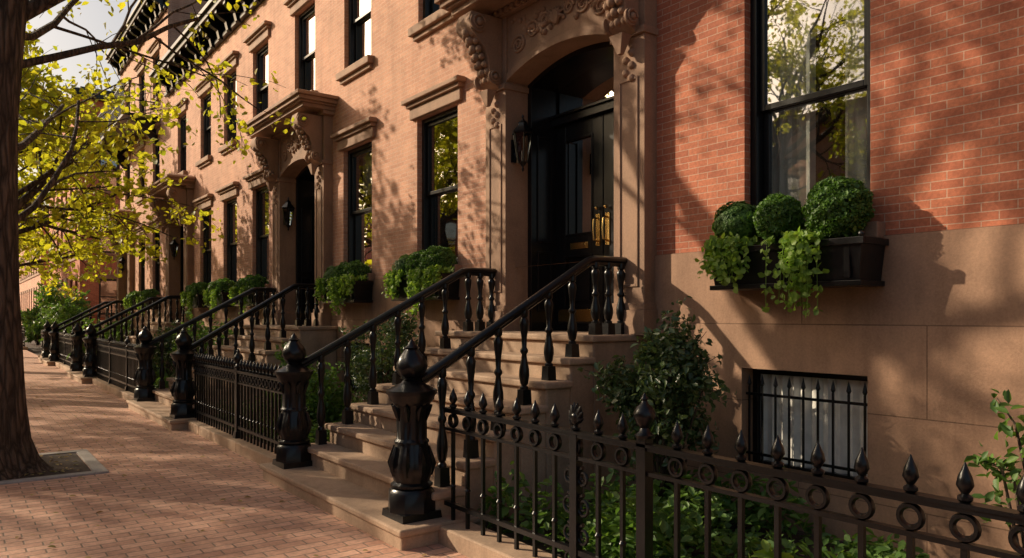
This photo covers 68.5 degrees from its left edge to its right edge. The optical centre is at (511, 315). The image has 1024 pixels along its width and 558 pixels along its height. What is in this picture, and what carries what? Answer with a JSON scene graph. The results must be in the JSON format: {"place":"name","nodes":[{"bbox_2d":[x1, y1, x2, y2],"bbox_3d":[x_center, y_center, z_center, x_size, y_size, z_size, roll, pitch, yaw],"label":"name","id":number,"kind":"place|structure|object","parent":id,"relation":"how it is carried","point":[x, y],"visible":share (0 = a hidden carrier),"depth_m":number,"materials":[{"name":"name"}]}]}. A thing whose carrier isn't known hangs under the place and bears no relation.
{"place":"outdoors","nodes":[
{"label":"outdoors","id":0,"kind":"place"},
{"bbox_2d":[25,337,40,354],"bbox_3d":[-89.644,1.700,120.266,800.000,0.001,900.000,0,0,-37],"label":"ground","id":1,"kind":"structure","parent":0,"point":[33,347],"depth_m":40.41,"materials":[{"name":"soil"}]},
{"bbox_2d":[19,227,48,310],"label":"walls","id":2,"kind":"structure","parent":1,"relation":"on","point":[26,299],"depth_m":56.47,"materials":[{"name":"beige brick"}]},
{"bbox_2d":[19,250,48,324],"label":"stone trim","id":3,"kind":"structure","parent":2,"relation":"attached to","point":[28,277],"depth_m":56.28,"materials":[{"name":"beige stone"}]},
{"bbox_2d":[21,301,57,344],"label":"garden shrub","id":4,"kind":"object","parent":1,"relation":"on","point":[32,329],"visible":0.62,"depth_m":37.12,"materials":[{"name":"green plant"}]},
{"bbox_2d":[32,278,94,342],"bbox_3d":[-20.425,-0.093,34.451,2.614,3.442,3.486,0,0,-37],"label":"garden shrub","id":5,"kind":"object","parent":1,"relation":"on","point":[53,304],"visible":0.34,"depth_m":34.08,"materials":[{"name":"green plant"}]},
{"bbox_2d":[49,99,119,328],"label":"walls","id":6,"kind":"structure","parent":1,"relation":"on","point":[108,288],"depth_m":36.74,"materials":[{"name":"red brick"}]},
{"bbox_2d":[48,151,116,316],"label":"stone trim","id":7,"kind":"structure","parent":6,"relation":"attached to","point":[99,275],"depth_m":36.60,"materials":[{"name":"brown stone"}]},
{"bbox_2d":[55,86,118,314],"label":"window frames","id":8,"kind":"structure","parent":6,"relation":"attached to","point":[77,89],"depth_m":36.42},
{"bbox_2d":[94,0,208,334],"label":"brick townhouse","id":9,"kind":"structure","parent":1,"relation":"on","point":[137,275],"depth_m":23.00,"materials":[{"name":"brown stone"}]},
{"bbox_2d":[119,256,125,272],"bbox_3d":[-13.629,-1.810,26.332,0.219,0.600,0.290,0,0,-8],"label":"wall lantern","id":10,"kind":"object","parent":9,"relation":"attached to","point":[122,259],"depth_m":26.30,"materials":[{"name":"black metal"}]},
{"bbox_2d":[122,291,140,314],"bbox_3d":[-11.990,-0.399,23.844,0.519,0.816,1.364,0,0,-37],"label":"window box planter","id":11,"kind":"object","parent":9,"relation":"attached to","point":[129,300],"visible":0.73,"depth_m":23.46,"materials":[{"name":"black paint"}]},
{"bbox_2d":[127,53,159,292],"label":"window frames","id":12,"kind":"structure","parent":9,"relation":"in","point":[157,166],"depth_m":22.66,"materials":[{"name":"black paint"}]},
{"bbox_2d":[136,288,159,315],"bbox_3d":[-10.729,-0.378,22.149,0.538,0.854,1.339,0,0,-37],"label":"window box planter","id":13,"kind":"object","parent":9,"relation":"attached to","point":[145,294],"visible":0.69,"depth_m":21.75,"materials":[{"name":"black paint"}]},
{"bbox_2d":[144,61,159,263],"bbox_3d":[-11.728,-4.180,24.104,0.045,6.940,5.250,0,0,-37],"label":"window glass","id":14,"kind":"structure","parent":9,"relation":"in","point":[158,61],"depth_m":22.56,"materials":[{"name":"glass"}]},
{"bbox_2d":[145,0,277,353],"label":"brick townhouse","id":15,"kind":"structure","parent":1,"relation":"on","point":[238,193],"depth_m":16.76,"materials":[{"name":"brown stone"}]},
{"bbox_2d":[169,239,178,258],"bbox_3d":[-9.087,-1.810,20.239,0.219,0.600,0.290,0,0,-8],"label":"wall lantern","id":16,"kind":"object","parent":15,"relation":"attached to","point":[173,252],"depth_m":20.21,"materials":[{"name":"black metal"}]},
{"bbox_2d":[180,224,183,320],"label":"door leaves and frame","id":17,"kind":"structure","parent":15,"relation":"in","point":[181,229],"depth_m":20.45,"materials":[{"name":"black paint"}]},
{"bbox_2d":[180,282,208,316],"bbox_3d":[-7.513,-0.377,17.804,0.572,0.852,1.328,0,0,-37],"label":"window box planter","id":18,"kind":"object","parent":15,"relation":"attached to","point":[192,296],"visible":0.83,"depth_m":17.43,"materials":[{"name":"black paint"}]},
{"bbox_2d":[202,277,236,318],"bbox_3d":[-6.321,-0.374,16.235,0.531,0.879,1.287,0,0,-37],"label":"window box planter","id":19,"kind":"object","parent":15,"relation":"attached to","point":[215,293],"visible":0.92,"depth_m":15.89,"materials":[{"name":"black paint"}]},
{"bbox_2d":[181,43,268,353],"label":"window frames","id":20,"kind":"structure","parent":15,"relation":"in","point":[259,91],"depth_m":16.72,"materials":[{"name":"black paint"}]},
{"bbox_2d":[184,51,268,282],"bbox_3d":[-6.663,-2.955,17.309,0.045,4.490,7.000,0,0,-37],"label":"window glass","id":21,"kind":"structure","parent":15,"relation":"in","point":[264,59],"depth_m":15.11,"materials":[{"name":"glass"}]},
{"bbox_2d":[228,274,268,317],"bbox_3d":[-5.113,-0.376,14.628,0.541,0.870,1.265,0,0,-37],"label":"window box planter","id":22,"kind":"object","parent":15,"relation":"attached to","point":[246,283],"visible":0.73,"depth_m":14.29,"materials":[{"name":"black paint"}]},
{"bbox_2d":[241,0,485,415],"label":"brick townhouse","id":23,"kind":"structure","parent":1,"relation":"on","point":[375,161],"depth_m":11.25,"materials":[{"name":"brown stone"}]},
{"bbox_2d":[281,197,294,230],"bbox_3d":[-3.977,-1.810,13.384,0.219,0.600,0.290,0,0,-8],"label":"wall lantern","id":24,"kind":"object","parent":23,"relation":"attached to","point":[289,206],"depth_m":13.35,"materials":[{"name":"black metal"}]},
{"bbox_2d":[296,163,314,324],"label":"door leaves and frame","id":25,"kind":"structure","parent":23,"relation":"in","point":[305,182],"depth_m":13.66,"materials":[{"name":"black paint"}]},
{"bbox_2d":[313,259,373,314],"bbox_3d":[-2.494,-0.412,11.077,0.520,0.818,1.507,0,0,-37],"label":"window box planter","id":26,"kind":"object","parent":23,"relation":"attached to","point":[341,283],"visible":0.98,"depth_m":10.75,"materials":[{"name":"black paint"}]},
{"bbox_2d":[304,0,439,267],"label":"window glass","id":27,"kind":"structure","parent":23,"relation":"in","point":[364,221],"depth_m":11.49,"materials":[{"name":"glass"}]},
{"bbox_2d":[299,0,457,390],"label":"window frames","id":28,"kind":"structure","parent":23,"relation":"in","point":[429,192],"depth_m":11.26,"materials":[{"name":"black paint"}]},
{"bbox_2d":[381,245,459,319],"bbox_3d":[-1.088,-0.398,9.226,0.536,0.898,1.506,0,0,-37],"label":"window box planter","id":29,"kind":"object","parent":23,"relation":"attached to","point":[411,275],"visible":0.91,"depth_m":8.93,"materials":[{"name":"black paint"}]},
{"bbox_2d":[434,0,1023,557],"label":"brick townhouse","id":30,"kind":"structure","parent":1,"relation":"on","point":[664,130],"depth_m":5.63,"materials":[{"name":"red brick"}]},
{"bbox_2d":[511,115,533,171],"bbox_3d":[0.111,-1.810,7.900,0.219,0.600,0.290,0,0,-8],"label":"wall lantern","id":31,"kind":"object","parent":30,"relation":"attached to","point":[523,129],"depth_m":7.87,"materials":[{"name":"black metal"}]},
{"bbox_2d":[528,41,613,330],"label":"door leaves and frame","id":32,"kind":"structure","parent":30,"relation":"in","point":[549,241],"depth_m":8.11,"materials":[{"name":"black paint"}]},
{"bbox_2d":[766,0,792,55],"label":"window glass","id":33,"kind":"structure","parent":30,"relation":"in","point":[776,10],"depth_m":5.68,"materials":[{"name":"clear glass"}]},
{"bbox_2d":[694,176,888,317],"bbox_3d":[1.891,-0.455,5.217,0.521,0.946,1.263,0,0,-37],"label":"window box planter","id":34,"kind":"object","parent":30,"relation":"attached to","point":[819,253],"visible":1,"depth_m":4.95,"materials":[{"name":"black paint"}]},
{"bbox_2d":[751,0,869,479],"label":"window frames","id":35,"kind":"structure","parent":30,"relation":"in","point":[761,110],"depth_m":5.74,"materials":[{"name":"black paint"}]},
{"bbox_2d":[38,329,44,357],"bbox_3d":[-16.631,0.978,26.829,0.240,1.185,3.100,0,0,-37],"label":"iron fence","id":36,"kind":"object","parent":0,"point":[39,355],"visible":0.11,"depth_m":27.84,"materials":[{"name":"black metal"}]},
{"bbox_2d":[18,0,138,204],"label":"sky","id":37,"kind":"structure","parent":0,"point":[93,15],"materials":[{"name":"white"}]},
{"bbox_2d":[0,350,468,557],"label":"brick sidewalk","id":38,"kind":"structure","parent":0,"point":[201,487],"depth_m":6.25,"materials":[{"name":"brown brick"}]},
{"bbox_2d":[22,327,27,349],"bbox_3d":[-26.820,0.978,40.500,0.240,1.185,15.000,0,0,-37],"label":"iron fence","id":39,"kind":"object","parent":38,"relation":"on","point":[23,338],"visible":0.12,"depth_m":34.71,"materials":[{"name":"metal"}]},
{"bbox_2d":[19,223,58,278],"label":"street tree","id":40,"kind":"object","parent":38,"relation":"on","point":[25,248],"visible":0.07,"depth_m":41.34,"materials":[{"name":"yellow plant"}]},
{"bbox_2d":[16,453,90,478],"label":"tree pit soil","id":41,"kind":"object","parent":38,"relation":"on","point":[81,466],"visible":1,"depth_m":7.76,"materials":[{"name":"brown soil"}]},
{"bbox_2d":[0,0,305,480],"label":"street tree","id":42,"kind":"object","parent":41,"relation":"on","point":[19,455],"visible":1,"depth_m":7.75,"materials":[{"name":"green plant"}]},
{"bbox_2d":[0,449,108,484],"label":"tree pit border","id":43,"kind":"object","parent":38,"relation":"on","point":[92,462],"visible":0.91,"depth_m":7.44,"materials":[{"name":"stone"}]},
{"bbox_2d":[18,170,91,301],"bbox_3d":[-20.934,-2.886,28.523,7.290,8.932,7.463,0,0,-2],"label":"street tree","id":44,"kind":"object","parent":38,"relation":"on","point":[51,283],"visible":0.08,"depth_m":30.55,"materials":[{"name":"yellow plant"}]},
{"bbox_2d":[55,329,74,370],"bbox_3d":[-12.656,0.978,21.498,0.240,1.185,5.000,0,0,-37],"label":"iron fence","id":45,"kind":"object","parent":38,"relation":"on","point":[65,347],"visible":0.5,"depth_m":22.11,"materials":[{"name":"metal"}]},
{"bbox_2d":[18,95,144,282],"bbox_3d":[-15.344,-2.436,21.798,8.830,8.032,8.683,0,0,-37],"label":"street tree","id":46,"kind":"object","parent":38,"relation":"on","point":[33,239],"visible":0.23,"depth_m":22.79,"materials":[{"name":"green plant"}]},
{"bbox_2d":[38,320,133,365],"bbox_3d":[-13.961,0.880,25.252,3.085,1.440,2.850,0,0,-37],"label":"stone stoop","id":47,"kind":"object","parent":38,"relation":"on","point":[46,361],"visible":0.13,"depth_m":24.30,"materials":[{"name":"brown stone"}]},
{"bbox_2d":[41,301,115,357],"bbox_3d":[-14.912,0.449,25.980,2.300,1.922,0.371,0,0,-37],"label":"iron stair railing","id":48,"kind":"object","parent":47,"relation":"on","point":[46,343],"visible":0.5,"depth_m":25.40,"materials":[{"name":"black metal"}]},
{"bbox_2d":[48,300,127,360],"bbox_3d":[-13.547,0.449,24.148,2.300,1.922,0.371,0,0,-37],"label":"iron stair railing","id":49,"kind":"object","parent":47,"relation":"on","point":[53,348],"visible":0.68,"depth_m":23.57,"materials":[{"name":"black metal"}]},
{"bbox_2d":[92,334,138,399],"bbox_3d":[-7.875,0.978,15.083,0.240,1.185,5.800,0,0,-37],"label":"iron fence","id":50,"kind":"object","parent":38,"relation":"on","point":[117,365],"visible":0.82,"depth_m":15.19,"materials":[{"name":"metal"}]},
{"bbox_2d":[18,0,223,296],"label":"street tree","id":51,"kind":"object","parent":38,"relation":"on","point":[31,189],"visible":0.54,"depth_m":15.13,"materials":[{"name":"green plant"}]},
{"bbox_2d":[65,322,192,383],"bbox_3d":[-9.419,0.880,19.159,3.085,1.440,2.850,0,0,-37],"label":"stone stoop","id":52,"kind":"object","parent":38,"relation":"on","point":[77,376],"visible":0.2,"depth_m":18.44,"materials":[{"name":"brown stone"}]},
{"bbox_2d":[70,297,166,370],"bbox_3d":[-10.371,0.449,19.887,2.300,1.922,0.371,0,0,-37],"label":"iron stair railing","id":53,"kind":"object","parent":52,"relation":"on","point":[77,354],"visible":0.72,"depth_m":19.52,"materials":[{"name":"black metal"}]},
{"bbox_2d":[82,295,184,376],"bbox_3d":[-9.005,0.449,18.055,2.300,1.922,0.371,0,0,-37],"label":"iron stair railing","id":54,"kind":"object","parent":52,"relation":"on","point":[89,360],"visible":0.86,"depth_m":17.77,"materials":[{"name":"black metal"}]},
{"bbox_2d":[15,377,425,557],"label":"fallen leaves","id":55,"kind":"object","parent":38,"relation":"on","point":[16,537],"visible":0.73,"depth_m":7.29,"materials":[{"name":"yellow plant"}]},
{"bbox_2d":[126,325,336,430],"bbox_3d":[-4.309,0.880,12.303,3.085,1.440,3.150,0,0,-37],"label":"stone stoop","id":56,"kind":"object","parent":38,"relation":"on","point":[313,339],"visible":0.31,"depth_m":11.59,"materials":[{"name":"brown stone"}]},
{"bbox_2d":[133,287,276,401],"bbox_3d":[-5.274,0.449,13.058,2.325,1.922,0.353,0,0,-29],"label":"iron stair railing","id":57,"kind":"object","parent":56,"relation":"on","point":[145,376],"visible":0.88,"depth_m":12.67,"materials":[{"name":"black metal"}]},
{"bbox_2d":[169,283,318,418],"bbox_3d":[-3.873,0.449,11.180,2.325,1.922,0.353,0,0,-44],"label":"iron stair railing","id":58,"kind":"object","parent":56,"relation":"on","point":[182,390],"visible":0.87,"depth_m":10.79,"materials":[{"name":"black metal"}]},
{"bbox_2d":[187,349,283,463],"bbox_3d":[-3.241,0.978,8.866,0.240,1.185,3.890,0,0,-37],"label":"iron fence","id":59,"kind":"object","parent":38,"relation":"on","point":[237,373],"visible":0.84,"depth_m":8.79,"materials":[{"name":"metal"}]},
{"bbox_2d":[259,330,644,550],"bbox_3d":[-0.338,0.880,6.976,3.085,1.440,2.820,0,0,-37],"label":"stone stoop","id":60,"kind":"object","parent":38,"relation":"on","point":[347,477],"visible":0.61,"depth_m":6.17,"materials":[{"name":"brown stone"}]},
{"bbox_2d":[272,267,496,468],"bbox_3d":[-1.203,0.449,7.599,2.327,1.922,0.353,0,0,-29],"label":"iron stair railing","id":61,"kind":"object","parent":60,"relation":"on","point":[293,425],"visible":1,"depth_m":7.27,"materials":[{"name":"black metal"}]},
{"bbox_2d":[382,255,626,523],"bbox_3d":[0.071,0.449,5.878,2.300,1.922,0.356,0,0,-37],"label":"iron stair railing","id":62,"kind":"object","parent":60,"relation":"on","point":[411,461],"visible":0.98,"depth_m":5.42,"materials":[{"name":"black metal"}]},
{"bbox_2d":[220,417,873,557],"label":"garden soil","id":63,"kind":"structure","parent":0,"point":[796,538],"depth_m":5.13,"materials":[{"name":"brown soil"}]},
{"bbox_2d":[41,299,89,340],"bbox_3d":[-16.018,0.535,27.063,1.652,2.285,2.386,0,0,-37],"label":"garden shrub","id":64,"kind":"object","parent":63,"relation":"on","point":[67,311],"visible":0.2,"depth_m":26.60,"materials":[{"name":"green plant"}]},
{"bbox_2d":[66,317,134,358],"bbox_3d":[-11.402,0.891,21.015,1.714,1.757,2.708,0,0,-37],"label":"garden shrub","id":65,"kind":"object","parent":63,"relation":"on","point":[107,333],"visible":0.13,"depth_m":21.21,"materials":[{"name":"green plant"}]},
{"bbox_2d":[136,320,188,376],"bbox_3d":[-7.255,0.817,16.100,1.488,1.486,2.101,0,0,-7],"label":"garden shrub","id":66,"kind":"object","parent":63,"relation":"on","point":[168,350],"visible":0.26,"depth_m":15.90,"materials":[{"name":"green plant"}]},
{"bbox_2d":[154,369,173,388],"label":"ground cover plants","id":67,"kind":"object","parent":63,"relation":"on","point":[156,382],"visible":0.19,"depth_m":14.11,"materials":[{"name":"green plant"}]},
{"bbox_2d":[168,311,233,354],"bbox_3d":[-5.768,0.723,14.219,1.227,1.611,1.603,0,0,-37],"label":"garden shrub","id":68,"kind":"object","parent":63,"relation":"on","point":[200,331],"visible":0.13,"depth_m":14.19,"materials":[{"name":"green plant"}]},
{"bbox_2d":[220,399,353,443],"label":"ground cover plants","id":69,"kind":"object","parent":63,"relation":"on","point":[336,417],"visible":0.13,"depth_m":9.62,"materials":[{"name":"green plant"}]},
{"bbox_2d":[259,341,362,425],"bbox_3d":[-2.635,0.938,10.002,1.450,1.203,1.388,0,0,10],"label":"garden shrub","id":70,"kind":"object","parent":63,"relation":"on","point":[330,401],"visible":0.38,"depth_m":9.65,"materials":[{"name":"green plant"}]},
{"bbox_2d":[332,310,418,402],"bbox_3d":[-1.555,0.693,8.952,1.222,1.663,1.489,0,0,-37],"label":"holly shrub","id":71,"kind":"object","parent":63,"relation":"on","point":[360,363],"visible":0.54,"depth_m":8.83,"materials":[{"name":"green plant"}]},
{"bbox_2d":[577,296,736,506],"bbox_3d":[1.002,0.689,5.458,1.066,1.671,1.094,0,0,7],"label":"holly shrub","id":72,"kind":"object","parent":63,"relation":"on","point":[673,382],"visible":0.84,"depth_m":5.27,"materials":[{"name":"green plant"}]},
{"bbox_2d":[478,455,839,557],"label":"ground cover plants","id":73,"kind":"object","parent":63,"relation":"on","point":[692,513],"visible":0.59,"depth_m":4.93,"materials":[{"name":"green plant"}]},
{"bbox_2d":[438,388,1023,557],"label":"iron fence","id":74,"kind":"object","parent":63,"relation":"on","point":[467,538],"visible":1,"depth_m":3.73,"materials":[{"name":"black metal"}]},
{"bbox_2d":[748,539,793,557],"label":"hosta plants","id":75,"kind":"object","parent":63,"relation":"on","point":[765,551],"visible":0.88,"depth_m":3.79,"materials":[{"name":"green plant"}]},
{"bbox_2d":[670,527,929,557],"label":"ground cover plants","id":76,"kind":"object","parent":63,"relation":"on","point":[880,548],"visible":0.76,"depth_m":4.58,"materials":[{"name":"green plant"}]},
{"bbox_2d":[964,389,1023,547],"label":"garden shrub","id":77,"kind":"object","parent":63,"relation":"on","point":[1009,462],"visible":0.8,"depth_m":3.54,"materials":[{"name":"green plant"}]}
]}

